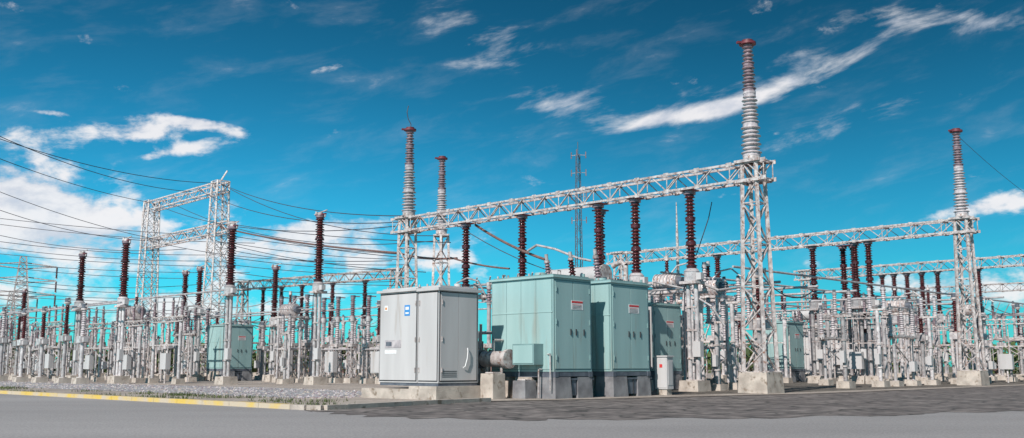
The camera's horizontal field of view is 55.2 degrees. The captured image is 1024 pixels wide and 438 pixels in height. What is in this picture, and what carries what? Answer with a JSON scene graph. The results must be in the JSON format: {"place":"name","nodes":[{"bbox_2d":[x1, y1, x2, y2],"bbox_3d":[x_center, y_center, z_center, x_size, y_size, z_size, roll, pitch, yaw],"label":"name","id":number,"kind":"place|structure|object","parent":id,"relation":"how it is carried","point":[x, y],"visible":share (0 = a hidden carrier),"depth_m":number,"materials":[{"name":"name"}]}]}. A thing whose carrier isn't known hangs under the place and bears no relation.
{"place":"outdoors","nodes":[
{"label":"outdoors","id":0,"kind":"place"},
{"bbox_2d":[0,394,1023,437],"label":"asphalt road","id":1,"kind":"structure","parent":0,"point":[27,416],"depth_m":18.30,"materials":[{"name":"grey asphalt"}]},
{"bbox_2d":[0,369,1023,404],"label":"substation yard","id":2,"kind":"structure","parent":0,"point":[329,386],"depth_m":42.02,"materials":[{"name":"grey gravel"}]},
{"bbox_2d":[8,311,22,379],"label":"current transformer","id":3,"kind":"object","parent":2,"relation":"on","point":[16,356],"visible":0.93,"depth_m":78.64,"materials":[{"name":"metal"}]},
{"bbox_2d":[0,256,57,372],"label":"transmission pylon","id":4,"kind":"object","parent":2,"relation":"on","point":[26,263],"visible":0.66,"depth_m":120.12,"materials":[{"name":"metal"}]},
{"bbox_2d":[28,322,51,377],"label":"disconnector switch","id":5,"kind":"object","parent":2,"relation":"on","point":[34,349],"visible":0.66,"depth_m":87.45,"materials":[{"name":"metal"}]},
{"bbox_2d":[30,326,50,374],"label":"circuit breaker","id":6,"kind":"object","parent":2,"relation":"on","point":[37,335],"visible":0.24,"depth_m":98.49,"materials":[{"name":"metal"}]},
{"bbox_2d":[0,202,1023,326],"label":"busbar tubes","id":7,"kind":"object","parent":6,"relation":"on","point":[783,287],"visible":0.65,"depth_m":57.36,"materials":[{"name":"metal"}]},
{"bbox_2d":[34,304,69,380],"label":"steel portal frame","id":8,"kind":"object","parent":2,"relation":"on","point":[48,364],"visible":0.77,"depth_m":73.77,"materials":[{"name":"metal"}]},
{"bbox_2d":[65,249,87,379],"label":"voltage transformer","id":9,"kind":"object","parent":2,"relation":"on","point":[79,301],"visible":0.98,"depth_m":65.66,"materials":[{"name":"metal"}]},
{"bbox_2d":[78,306,110,381],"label":"steel portal frame","id":10,"kind":"object","parent":2,"relation":"on","point":[89,362],"visible":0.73,"depth_m":69.75,"materials":[{"name":"metal"}]},
{"bbox_2d":[90,318,115,379],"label":"disconnector switch","id":11,"kind":"object","parent":2,"relation":"on","point":[104,364],"visible":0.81,"depth_m":78.62,"materials":[{"name":"metal"}]},
{"bbox_2d":[107,236,131,383],"bbox_3d":[-24.558,5.714,61.802,1.306,9.275,1.000,-8,-12,44],"label":"voltage transformer","id":12,"kind":"object","parent":2,"relation":"on","point":[118,377],"visible":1,"depth_m":61.65,"materials":[{"name":"metal"}]},
{"bbox_2d":[112,303,149,382],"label":"steel portal frame","id":13,"kind":"object","parent":2,"relation":"on","point":[126,363],"visible":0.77,"depth_m":65.86,"materials":[{"name":"metal"}]},
{"bbox_2d":[122,293,151,381],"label":"cable sealing drum","id":14,"kind":"object","parent":2,"relation":"on","point":[134,336],"visible":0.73,"depth_m":67.28,"materials":[{"name":"metal"}]},
{"bbox_2d":[124,310,152,377],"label":"circuit breaker","id":15,"kind":"object","parent":2,"relation":"on","point":[148,329],"visible":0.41,"depth_m":82.83,"materials":[{"name":"metal"}]},
{"bbox_2d":[145,296,190,383],"bbox_3d":[-21.709,7.715,62.080,0.950,5.400,4.630,8,-12,-44],"label":"steel portal frame","id":16,"kind":"object","parent":2,"relation":"on","point":[165,359],"visible":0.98,"depth_m":61.63,"materials":[{"name":"metal"}]},
{"bbox_2d":[0,385,349,404],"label":"grass tufts","id":17,"kind":"object","parent":2,"relation":"on","point":[218,396],"visible":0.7,"depth_m":33.65,"materials":[{"name":"green plant"}]},
{"bbox_2d":[0,380,361,398],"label":"gravel bed","id":18,"kind":"object","parent":2,"relation":"on","point":[107,388],"visible":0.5,"depth_m":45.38,"materials":[{"name":"grey gravel"}]},
{"bbox_2d":[0,307,8,380],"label":"current transformer","id":19,"kind":"object","parent":18,"relation":"on","point":[3,339],"visible":0.99,"depth_m":69.99,"materials":[{"name":"metal"}]},
{"bbox_2d":[12,308,28,381],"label":"current transformer","id":20,"kind":"object","parent":18,"relation":"on","point":[23,342],"visible":1,"depth_m":67.09,"materials":[{"name":"metal"}]},
{"bbox_2d":[31,306,48,382],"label":"current transformer","id":21,"kind":"object","parent":18,"relation":"on","point":[42,341],"visible":1,"depth_m":64.87,"materials":[{"name":"metal"}]},
{"bbox_2d":[54,297,71,382],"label":"current transformer","id":22,"kind":"object","parent":18,"relation":"on","point":[65,337],"visible":0.98,"depth_m":62.60,"materials":[{"name":"metal"}]},
{"bbox_2d":[71,303,89,383],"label":"current transformer","id":23,"kind":"object","parent":18,"relation":"on","point":[82,338],"visible":0.99,"depth_m":60.32,"materials":[{"name":"metal"}]},
{"bbox_2d":[172,269,190,378],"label":"voltage transformer","id":24,"kind":"object","parent":2,"relation":"on","point":[185,273],"visible":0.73,"depth_m":75.62,"materials":[{"name":"metal"}]},
{"bbox_2d":[131,171,236,375],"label":"line entry gantry","id":25,"kind":"object","parent":2,"relation":"on","point":[214,226],"visible":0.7,"depth_m":94.46,"materials":[{"name":"metal"}]},
{"bbox_2d":[0,136,1023,312],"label":"overhead conductors","id":26,"kind":"object","parent":25,"relation":"hanging from","point":[222,242],"visible":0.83,"depth_m":86.85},
{"bbox_2d":[169,295,202,381],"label":"disconnector switch","id":27,"kind":"object","parent":2,"relation":"on","point":[191,378],"visible":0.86,"depth_m":68.68,"materials":[{"name":"metal"}]},
{"bbox_2d":[186,265,204,380],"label":"voltage transformer","id":28,"kind":"object","parent":2,"relation":"on","point":[199,284],"visible":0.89,"depth_m":73.44,"materials":[{"name":"metal"}]},
{"bbox_2d":[183,308,214,380],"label":"circuit breaker","id":29,"kind":"object","parent":2,"relation":"on","point":[204,349],"visible":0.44,"depth_m":75.11,"materials":[{"name":"metal"}]},
{"bbox_2d":[214,221,238,384],"bbox_3d":[-16.956,5.021,58.873,1.306,9.775,1.000,-8,-12,44],"label":"voltage transformer","id":30,"kind":"object","parent":2,"relation":"on","point":[230,292],"visible":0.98,"depth_m":58.71,"materials":[{"name":"metal"}]},
{"bbox_2d":[206,323,254,380],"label":"transformer cabinet","id":31,"kind":"object","parent":2,"relation":"on","point":[241,356],"visible":0.74,"depth_m":73.33,"materials":[{"name":"metal"}]},
{"bbox_2d":[0,390,490,409],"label":"kerb","id":32,"kind":"structure","parent":2,"relation":"on","point":[289,406],"depth_m":28.11,"materials":[{"name":"concrete"}]},
{"bbox_2d":[254,322,267,379],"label":"current transformer","id":33,"kind":"object","parent":2,"relation":"on","point":[262,347],"visible":1,"depth_m":77.45,"materials":[{"name":"metal"}]},
{"bbox_2d":[262,263,281,381],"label":"voltage transformer","id":34,"kind":"object","parent":2,"relation":"on","point":[272,326],"visible":0.92,"depth_m":69.50,"materials":[{"name":"metal"}]},
{"bbox_2d":[276,314,291,383],"bbox_3d":[-13.966,8.025,60.391,0.700,4.284,1.007,8,-12,-44],"label":"bus support","id":35,"kind":"object","parent":2,"relation":"on","point":[283,363],"visible":0.99,"depth_m":60.24,"materials":[{"name":"metal"}]},
{"bbox_2d":[272,291,307,382],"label":"cable sealing drum","id":36,"kind":"object","parent":2,"relation":"on","point":[293,313],"visible":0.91,"depth_m":65.31,"materials":[{"name":"metal"}]},
{"bbox_2d":[272,294,312,381],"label":"circuit breaker","id":37,"kind":"object","parent":2,"relation":"on","point":[305,346],"visible":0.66,"depth_m":67.00,"materials":[{"name":"metal"}]},
{"bbox_2d":[303,209,327,384],"bbox_3d":[-11.448,4.601,57.925,1.306,10.325,1.000,-8,-12,44],"label":"voltage transformer","id":38,"kind":"object","parent":2,"relation":"on","point":[318,288],"visible":1,"depth_m":57.75,"materials":[{"name":"metal"}]},
{"bbox_2d":[234,268,403,324],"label":"lattice gantry","id":39,"kind":"object","parent":2,"relation":"on","point":[241,283],"visible":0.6,"depth_m":93.60,"materials":[{"name":"metal"}]},
{"bbox_2d":[319,295,359,382],"bbox_3d":[-11.481,7.905,64.174,3.900,5.648,1.190,-8,-12,44],"label":"circuit breaker","id":40,"kind":"object","parent":2,"relation":"on","point":[331,362],"visible":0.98,"depth_m":63.58,"materials":[{"name":"metal"}]},
{"bbox_2d":[327,311,362,377],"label":"disconnector switch","id":41,"kind":"object","parent":2,"relation":"on","point":[332,322],"visible":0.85,"depth_m":69.91,"materials":[{"name":"metal"}]},
{"bbox_2d":[357,280,370,377],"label":"voltage transformer","id":42,"kind":"object","parent":2,"relation":"on","point":[364,290],"visible":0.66,"depth_m":87.84,"materials":[{"name":"metal"}]},
{"bbox_2d":[359,295,379,383],"bbox_3d":[-7.928,7.372,60.248,1.190,5.535,3.900,8,-12,-44],"label":"circuit breaker","id":43,"kind":"object","parent":2,"relation":"on","point":[373,367],"visible":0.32,"depth_m":60.98,"materials":[{"name":"metal"}]},
{"bbox_2d":[361,283,481,399],"bbox_3d":[-3.018,4.224,33.682,3.900,3.860,2.300,-8,-12,44],"label":"control cabinet","id":44,"kind":"object","parent":2,"relation":"on","point":[428,349],"visible":0.97,"depth_m":32.52,"materials":[{"name":"metal"}]},
{"bbox_2d":[432,234,449,285],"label":"lattice column","id":45,"kind":"structure","parent":2,"relation":"on","point":[440,279],"depth_m":64.12,"materials":[{"name":"metal"}]},
{"bbox_2d":[435,156,449,234],"bbox_3d":[-4.675,-1.552,64.945,0.950,5.300,0.900,3,-9,-17],"label":"bushing insulator","id":46,"kind":"object","parent":45,"relation":"on","point":[441,205],"visible":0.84,"depth_m":64.80,"materials":[{"name":"ceramic"}]},
{"bbox_2d":[480,372,505,398],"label":"concrete block","id":47,"kind":"structure","parent":2,"relation":"on","point":[492,385],"depth_m":32.52,"materials":[{"name":"concrete"}]},
{"bbox_2d":[512,379,536,398],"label":"concrete block","id":48,"kind":"structure","parent":2,"relation":"on","point":[524,388],"depth_m":32.91,"materials":[{"name":"concrete"}]},
{"bbox_2d":[478,270,593,398],"bbox_3d":[0.427,4.097,34.583,4.060,4.380,2.910,-8,-12,44],"label":"transformer cabinet","id":49,"kind":"object","parent":2,"relation":"on","point":[540,332],"visible":0.94,"depth_m":33.53,"materials":[{"name":"metal"}]},
{"bbox_2d":[571,142,586,266],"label":"telecom mast","id":50,"kind":"object","parent":2,"relation":"on","point":[579,180],"visible":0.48,"depth_m":161.96,"materials":[{"name":"metal"}]},
{"bbox_2d":[651,374,1023,394],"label":"ballast bed","id":51,"kind":"object","parent":2,"relation":"on","point":[806,386],"visible":0.25,"depth_m":49.66,"materials":[{"name":"grey gravel"}]},
{"bbox_2d":[459,222,473,286],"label":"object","id":52,"kind":"object","parent":51,"relation":"on","point":[465,247],"visible":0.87,"depth_m":52.71,"materials":[{"name":"ceramic"}]},
{"bbox_2d":[456,272,532,350],"bbox_3d":[-0.529,5.558,48.212,5.524,5.544,1.445,-8,-12,44],"label":"bushing pipework","id":53,"kind":"object","parent":51,"relation":"on","point":[483,296],"visible":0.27,"depth_m":48.76,"materials":[{"name":"metal"}]},
{"bbox_2d":[514,214,530,276],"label":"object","id":54,"kind":"object","parent":51,"relation":"on","point":[522,240],"visible":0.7,"depth_m":49.82,"materials":[{"name":"ceramic"}]},
{"bbox_2d":[389,157,784,393],"bbox_3d":[1.962,3.489,48.228,24.359,9.640,1.350,-8,-12,44],"label":"lattice gantry","id":55,"kind":"object","parent":51,"relation":"on","point":[764,381],"visible":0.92,"depth_m":41.09,"materials":[{"name":"metal"}]},
{"bbox_2d":[401,106,415,215],"bbox_3d":[-5.985,-3.379,57.042,0.950,6.605,0.900,3,-9,-17],"label":"bushing insulator","id":56,"kind":"object","parent":55,"relation":"on","point":[409,192],"visible":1,"depth_m":56.74,"materials":[{"name":"ceramic"}]},
{"bbox_2d":[736,39,761,163],"bbox_3d":[10.069,-5.040,41.609,0.950,5.300,0.900,3,-9,-17],"label":"bushing insulator","id":57,"kind":"object","parent":55,"relation":"on","point":[750,128],"visible":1,"depth_m":41.41,"materials":[{"name":"ceramic"}]},
{"bbox_2d":[589,202,606,265],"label":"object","id":58,"kind":"object","parent":51,"relation":"on","point":[598,216],"visible":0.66,"depth_m":46.40,"materials":[{"name":"ceramic"}]},
{"bbox_2d":[544,249,652,391],"bbox_3d":[3.125,4.485,42.809,5.900,6.060,2.800,-8,-12,44],"label":"power transformer","id":59,"kind":"object","parent":51,"relation":"on","point":[596,270],"visible":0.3,"depth_m":42.68,"materials":[{"name":"metal"}]},
{"bbox_2d":[591,276,651,396],"bbox_3d":[3.363,4.409,36.657,2.860,4.380,2.430,-8,-12,44],"label":"transformer cabinet","id":60,"kind":"object","parent":51,"relation":"on","point":[620,337],"visible":0.69,"depth_m":35.43,"materials":[{"name":"metal"}]},
{"bbox_2d":[626,197,653,389],"bbox_3d":[5.697,3.374,44.574,1.050,8.780,1.000,-8,-12,44],"label":"voltage transformer","id":61,"kind":"object","parent":51,"relation":"on","point":[636,275],"visible":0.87,"depth_m":44.78,"materials":[{"name":"ceramic"}]},
{"bbox_2d":[653,355,673,394],"bbox_3d":[5.750,5.921,37.031,0.640,1.500,0.480,-8,-12,44],"label":"marshalling kiosk","id":62,"kind":"object","parent":51,"relation":"on","point":[664,384],"visible":0.92,"depth_m":36.86,"materials":[{"name":"grey paint"}]},
{"bbox_2d":[648,299,683,389],"bbox_3d":[6.610,6.059,47.190,2.288,4.249,2.430,-8,-12,44],"label":"transformer cabinet","id":63,"kind":"object","parent":51,"relation":"on","point":[666,328],"visible":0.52,"depth_m":46.52,"materials":[{"name":"metal"}]},
{"bbox_2d":[648,255,687,379],"bbox_3d":[8.112,5.289,50.758,3.194,6.832,1.250,-8,-12,44],"label":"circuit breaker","id":64,"kind":"object","parent":51,"relation":"on","point":[670,279],"visible":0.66,"depth_m":50.64,"materials":[{"name":"metal"}]},
{"bbox_2d":[649,286,731,382],"bbox_3d":[9.371,6.301,53.157,5.524,5.544,1.445,-8,-12,44],"label":"frame","id":65,"kind":"object","parent":51,"relation":"on","point":[679,301],"visible":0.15,"depth_m":52.42,"materials":[{"name":"metal"}]},
{"bbox_2d":[679,189,710,391],"bbox_3d":[7.840,3.065,42.513,1.050,8.780,1.000,-8,-12,44],"label":"voltage transformer","id":66,"kind":"object","parent":51,"relation":"on","point":[693,275],"visible":0.99,"depth_m":42.29,"materials":[{"name":"metal"}]},
{"bbox_2d":[691,262,710,384],"bbox_3d":[8.236,4.755,43.274,1.007,5.664,0.700,-8,-12,44],"label":"bus support","id":67,"kind":"object","parent":51,"relation":"on","point":[704,288],"visible":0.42,"depth_m":43.23,"materials":[{"name":"metal"}]},
{"bbox_2d":[681,261,740,383],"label":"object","id":68,"kind":"object","parent":51,"relation":"on","point":[712,293],"visible":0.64,"depth_m":46.56,"materials":[{"name":"metal"}]},
{"bbox_2d":[705,296,728,390],"bbox_3d":[9.123,5.565,43.658,1.007,4.175,0.700,-8,-12,44],"label":"bus support","id":69,"kind":"object","parent":51,"relation":"on","point":[717,386],"visible":0.91,"depth_m":43.51,"materials":[{"name":"metal"}]},
{"bbox_2d":[711,254,726,381],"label":"voltage transformer","id":70,"kind":"object","parent":51,"relation":"on","point":[717,269],"visible":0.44,"depth_m":67.16,"materials":[{"name":"metal"}]},
{"bbox_2d":[721,275,740,389],"bbox_3d":[10.304,5.308,45.719,1.007,5.297,0.700,-8,-12,44],"label":"bus support","id":71,"kind":"object","parent":51,"relation":"on","point":[733,385],"visible":0.81,"depth_m":45.60,"materials":[{"name":"metal"}]},
{"bbox_2d":[748,268,770,371],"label":"current transformer","id":72,"kind":"object","parent":51,"relation":"on","point":[760,365],"visible":0.32,"depth_m":42.80,"materials":[{"name":"metal"}]},
{"bbox_2d":[728,293,792,382],"bbox_3d":[16.451,7.907,64.765,4.630,5.818,0.950,-8,-11,42],"label":"steel portal frame","id":73,"kind":"object","parent":51,"relation":"on","point":[786,379],"visible":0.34,"depth_m":63.53,"materials":[{"name":"metal"}]},
{"bbox_2d":[753,319,805,381],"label":"transformer cabinet","id":74,"kind":"object","parent":51,"relation":"on","point":[798,372],"visible":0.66,"depth_m":68.13,"materials":[{"name":"metal"}]},
{"bbox_2d":[606,216,989,385],"bbox_3d":[17.089,5.987,64.846,26.859,9.640,1.350,-8,-12,44],"label":"lattice gantry","id":75,"kind":"object","parent":51,"relation":"on","point":[976,377],"visible":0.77,"depth_m":56.72,"materials":[{"name":"metal"}]},
{"bbox_2d":[948,128,969,216],"bbox_3d":[26.099,-2.687,57.261,0.950,5.300,0.900,3,-9,-17],"label":"bushing insulator","id":76,"kind":"object","parent":75,"relation":"on","point":[960,192],"visible":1,"depth_m":57.06,"materials":[{"name":"ceramic"}]},
{"bbox_2d":[806,246,828,382],"bbox_3d":[19.398,6.079,62.562,1.050,8.780,1.000,-8,-12,44],"label":"voltage transformer","id":77,"kind":"object","parent":51,"relation":"on","point":[815,377],"visible":0.84,"depth_m":62.37,"materials":[{"name":"metal"}]},
{"bbox_2d":[792,301,860,380],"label":"power transformer","id":78,"kind":"object","parent":51,"relation":"on","point":[801,318],"visible":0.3,"depth_m":74.74,"materials":[{"name":"metal"}]},
{"bbox_2d":[817,294,851,384],"bbox_3d":[18.732,7.000,56.873,0.660,5.266,3.669,-8,-12,44],"label":"disconnector switch","id":79,"kind":"object","parent":51,"relation":"on","point":[824,339],"visible":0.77,"depth_m":56.01,"materials":[{"name":"metal"}]},
{"bbox_2d":[832,289,855,387],"bbox_3d":[16.367,5.910,48.339,1.007,4.884,0.700,-8,-12,44],"label":"bus support","id":80,"kind":"object","parent":51,"relation":"on","point":[845,383],"visible":1,"depth_m":48.20,"materials":[{"name":"metal"}]},
{"bbox_2d":[836,245,854,378],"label":"voltage transformer","id":81,"kind":"object","parent":51,"relation":"on","point":[843,262],"visible":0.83,"depth_m":62.53,"materials":[{"name":"metal"}]},
{"bbox_2d":[822,293,892,383],"bbox_3d":[21.221,7.352,60.226,0.950,5.567,4.630,8,-12,-44],"label":"steel portal frame","id":82,"kind":"object","parent":51,"relation":"on","point":[856,360],"visible":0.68,"depth_m":59.81,"materials":[{"name":"metal"}]},
{"bbox_2d":[849,242,867,383],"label":"voltage transformer","id":83,"kind":"object","parent":51,"relation":"on","point":[856,304],"visible":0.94,"depth_m":60.51,"materials":[{"name":"metal"}]},
{"bbox_2d":[861,240,884,383],"bbox_3d":[22.054,5.695,60.010,1.050,8.780,1.000,-8,-12,44],"label":"voltage transformer","id":84,"kind":"object","parent":51,"relation":"on","point":[875,302],"visible":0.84,"depth_m":59.87,"materials":[{"name":"metal"}]},
{"bbox_2d":[866,285,890,386],"bbox_3d":[19.177,6.141,51.273,0.700,5.299,1.007,8,-12,-44],"label":"bus support","id":85,"kind":"object","parent":51,"relation":"on","point":[878,361],"visible":1,"depth_m":51.16,"materials":[{"name":"metal"}]},
{"bbox_2d":[872,288,922,383],"bbox_3d":[24.241,7.287,61.582,3.194,6.100,1.250,-8,-12,44],"label":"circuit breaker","id":86,"kind":"object","parent":51,"relation":"on","point":[896,302],"visible":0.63,"depth_m":61.32,"materials":[{"name":"metal"}]},
{"bbox_2d":[886,293,921,386],"bbox_3d":[21.474,6.625,53.723,0.660,5.072,3.669,-8,-12,44],"label":"disconnector switch","id":87,"kind":"object","parent":51,"relation":"on","point":[913,367],"visible":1,"depth_m":53.68,"materials":[{"name":"metal"}]},
{"bbox_2d":[793,254,1023,373],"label":"lattice gantry","id":88,"kind":"object","parent":51,"relation":"on","point":[805,279],"visible":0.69,"depth_m":81.54,"materials":[{"name":"metal"}]},
{"bbox_2d":[902,273,916,377],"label":"voltage transformer","id":89,"kind":"object","parent":51,"relation":"on","point":[906,280],"visible":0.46,"depth_m":80.92,"materials":[{"name":"metal"}]},
{"bbox_2d":[913,298,930,383],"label":"current transformer","id":90,"kind":"object","parent":51,"relation":"on","point":[922,337],"visible":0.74,"depth_m":60.73,"materials":[{"name":"metal"}]},
{"bbox_2d":[893,312,955,381],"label":"steel portal frame","id":91,"kind":"object","parent":51,"relation":"on","point":[902,377],"visible":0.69,"depth_m":68.34,"materials":[{"name":"metal"}]},
{"bbox_2d":[918,296,940,384],"bbox_3d":[24.139,7.027,56.569,1.007,5.123,0.700,-8,-12,43],"label":"bus support","id":92,"kind":"object","parent":51,"relation":"on","point":[932,381],"visible":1,"depth_m":56.46,"materials":[{"name":"metal"}]},
{"bbox_2d":[932,271,951,378],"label":"voltage transformer","id":93,"kind":"object","parent":51,"relation":"on","point":[942,319],"visible":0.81,"depth_m":78.86,"materials":[{"name":"metal"}]},
{"bbox_2d":[931,311,975,380],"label":"disconnector switch","id":94,"kind":"object","parent":51,"relation":"on","point":[942,377],"visible":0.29,"depth_m":71.57,"materials":[{"name":"metal"}]},
{"bbox_2d":[947,292,962,383],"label":"current transformer","id":95,"kind":"object","parent":51,"relation":"on","point":[953,336],"visible":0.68,"depth_m":59.51,"materials":[{"name":"metal"}]},
{"bbox_2d":[900,282,1023,373],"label":"lattice gantry","id":96,"kind":"object","parent":51,"relation":"on","point":[912,295],"visible":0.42,"depth_m":103.42,"materials":[{"name":"metal"}]},
{"bbox_2d":[945,291,993,368],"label":"switch","id":97,"kind":"object","parent":51,"relation":"on","point":[968,312],"visible":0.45,"depth_m":65.50,"materials":[{"name":"metal"}]},
{"bbox_2d":[972,322,997,380],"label":"disconnector switch","id":98,"kind":"object","parent":51,"relation":"on","point":[991,363],"visible":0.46,"depth_m":73.28,"materials":[{"name":"metal"}]},
{"bbox_2d":[977,268,993,375],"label":"voltage transformer","id":99,"kind":"object","parent":51,"relation":"on","point":[981,295],"visible":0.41,"depth_m":76.72,"materials":[{"name":"metal"}]},
{"bbox_2d":[967,301,1023,382],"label":"steel portal frame","id":100,"kind":"object","parent":51,"relation":"on","point":[1006,361],"visible":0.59,"depth_m":64.69,"materials":[{"name":"metal"}]},
{"bbox_2d":[8,288,1018,333],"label":"flexible jumpers","id":101,"kind":"object","parent":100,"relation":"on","point":[375,322],"visible":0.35,"depth_m":67.86,"materials":[{"name":"metal"}]},
{"bbox_2d":[990,303,1023,379],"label":"disconnector switch","id":102,"kind":"object","parent":51,"relation":"on","point":[1002,376],"visible":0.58,"depth_m":75.86,"materials":[{"name":"metal"}]},
{"bbox_2d":[998,304,1023,381],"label":"disconnector switch","id":103,"kind":"object","parent":51,"relation":"on","point":[1005,339],"visible":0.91,"depth_m":68.43,"materials":[{"name":"metal"}]},
{"bbox_2d":[0,0,1023,366],"label":"sky","id":104,"kind":"structure","parent":0,"point":[302,103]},
{"bbox_2d":[31,367,1018,373],"bbox_3d":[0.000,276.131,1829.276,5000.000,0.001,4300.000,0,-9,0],"label":"ground","id":105,"kind":"structure","parent":0,"point":[950,370],"depth_m":337.93,"materials":[{"name":"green plant"}]},
{"bbox_2d":[4,332,1020,373],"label":"distant tree line","id":106,"kind":"object","parent":105,"relation":"on","point":[255,355],"visible":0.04,"depth_m":150.68,"materials":[{"name":"green plant"}]},
{"bbox_2d":[306,385,1023,420],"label":"worn asphalt apron","id":107,"kind":"object","parent":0,"point":[922,401],"visible":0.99,"depth_m":26.79,"materials":[{"name":"grey asphalt"}]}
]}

